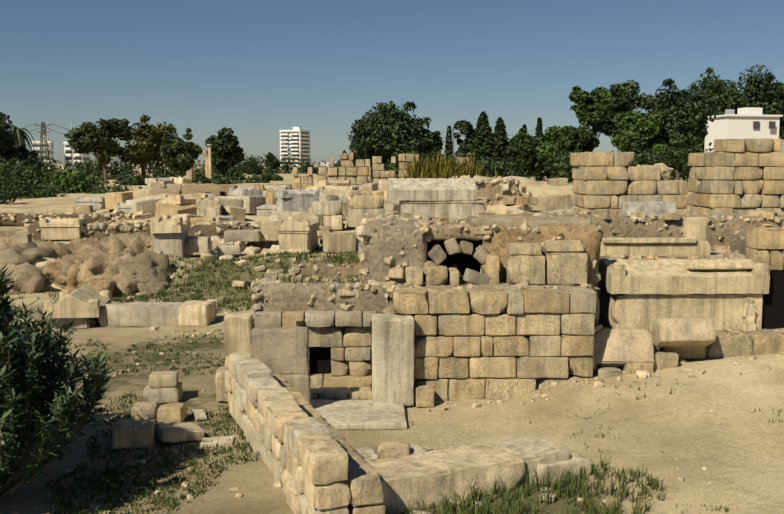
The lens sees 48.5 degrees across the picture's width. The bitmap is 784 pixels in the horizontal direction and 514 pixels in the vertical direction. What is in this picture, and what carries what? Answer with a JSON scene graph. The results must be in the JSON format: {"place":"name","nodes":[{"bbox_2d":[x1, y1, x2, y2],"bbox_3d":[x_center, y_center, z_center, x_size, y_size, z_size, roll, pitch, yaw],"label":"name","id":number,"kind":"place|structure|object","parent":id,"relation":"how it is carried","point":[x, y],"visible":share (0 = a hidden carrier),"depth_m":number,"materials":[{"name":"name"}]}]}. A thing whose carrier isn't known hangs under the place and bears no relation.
{"place":"outdoors","nodes":[
{"label":"outdoors","id":0,"kind":"place"},
{"bbox_2d":[0,164,783,513],"bbox_3d":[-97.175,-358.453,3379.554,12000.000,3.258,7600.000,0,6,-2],"label":"ground","id":1,"kind":"structure","parent":0,"point":[738,454],"depth_m":13.78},
{"bbox_2d":[0,264,111,497],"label":"oleander","id":2,"kind":"object","parent":1,"relation":"on","point":[42,348],"depth_m":11.07,"materials":[{"name":"green plant"}]},
{"bbox_2d":[0,227,173,296],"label":"bedrock outcrop","id":3,"kind":"object","parent":1,"relation":"on","point":[123,267],"visible":0.75,"depth_m":29.07,"materials":[{"name":"beige stone"}]},
{"bbox_2d":[186,144,211,180],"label":"stone column","id":4,"kind":"structure","parent":1,"relation":"on","point":[208,167],"depth_m":126.37,"materials":[{"name":"stone"}]},
{"bbox_2d":[75,178,676,253],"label":"marble pieces","id":5,"kind":"object","parent":1,"relation":"on","point":[438,197],"visible":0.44,"depth_m":33.92,"materials":[{"name":"white stone"}]},
{"bbox_2d":[23,109,734,169],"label":"poles and pylon","id":6,"kind":"object","parent":1,"relation":"on","point":[727,111],"visible":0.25,"depth_m":256.98,"materials":[{"name":"metal"}]},
{"bbox_2d":[0,138,783,513],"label":"stone block wall","id":7,"kind":"structure","parent":1,"relation":"on","point":[488,344],"depth_m":16.35,"materials":[{"name":"stone"}]},
{"bbox_2d":[0,168,783,360],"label":"rubble","id":8,"kind":"object","parent":1,"relation":"on","point":[378,249],"visible":0.27,"depth_m":16.86,"materials":[{"name":"stone"}]},
{"bbox_2d":[0,163,783,353],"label":"rubble stones","id":9,"kind":"object","parent":1,"relation":"on","point":[365,232],"visible":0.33,"depth_m":17.77,"materials":[{"name":"stone"}]},
{"bbox_2d":[0,64,783,203],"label":"tree","id":10,"kind":"object","parent":1,"relation":"on","point":[386,128],"depth_m":137.41,"materials":[{"name":"green plant"}]},
{"bbox_2d":[12,177,777,403],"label":"stone blocks","id":11,"kind":"structure","parent":1,"relation":"on","point":[279,344],"depth_m":16.54,"materials":[{"name":"stone"}]},
{"bbox_2d":[9,150,782,513],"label":"grass","id":12,"kind":"structure","parent":1,"relation":"on","point":[415,170],"depth_m":12.43,"materials":[{"name":"green plant"}]},
{"bbox_2d":[39,175,769,513],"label":"stone blocks","id":13,"kind":"structure","parent":1,"relation":"on","point":[299,451],"depth_m":15.61,"materials":[{"name":"stone"}]},
{"bbox_2d":[32,239,779,513],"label":"ground pebbles","id":14,"kind":"object","parent":1,"relation":"on","point":[644,374],"visible":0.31,"depth_m":15.59,"materials":[{"name":"stone"}]},
{"bbox_2d":[32,107,782,171],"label":"city buildings","id":15,"kind":"structure","parent":1,"relation":"on","point":[739,125],"depth_m":169.99,"materials":[{"name":"paint"}]},
{"bbox_2d":[33,121,775,170],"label":"building windows","id":16,"kind":"structure","parent":15,"relation":"attached to","point":[756,124],"depth_m":686.00,"materials":[{"name":"grey glass"}]},
{"bbox_2d":[205,191,783,386],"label":"dark opening","id":17,"kind":"object","parent":1,"relation":"on","point":[772,318],"visible":0.19,"depth_m":17.18,"materials":[{"name":"black"}]},
{"bbox_2d":[0,0,783,163],"label":"sky","id":18,"kind":"structure","parent":0,"point":[257,69],"materials":[{"name":"blue"}]}
]}

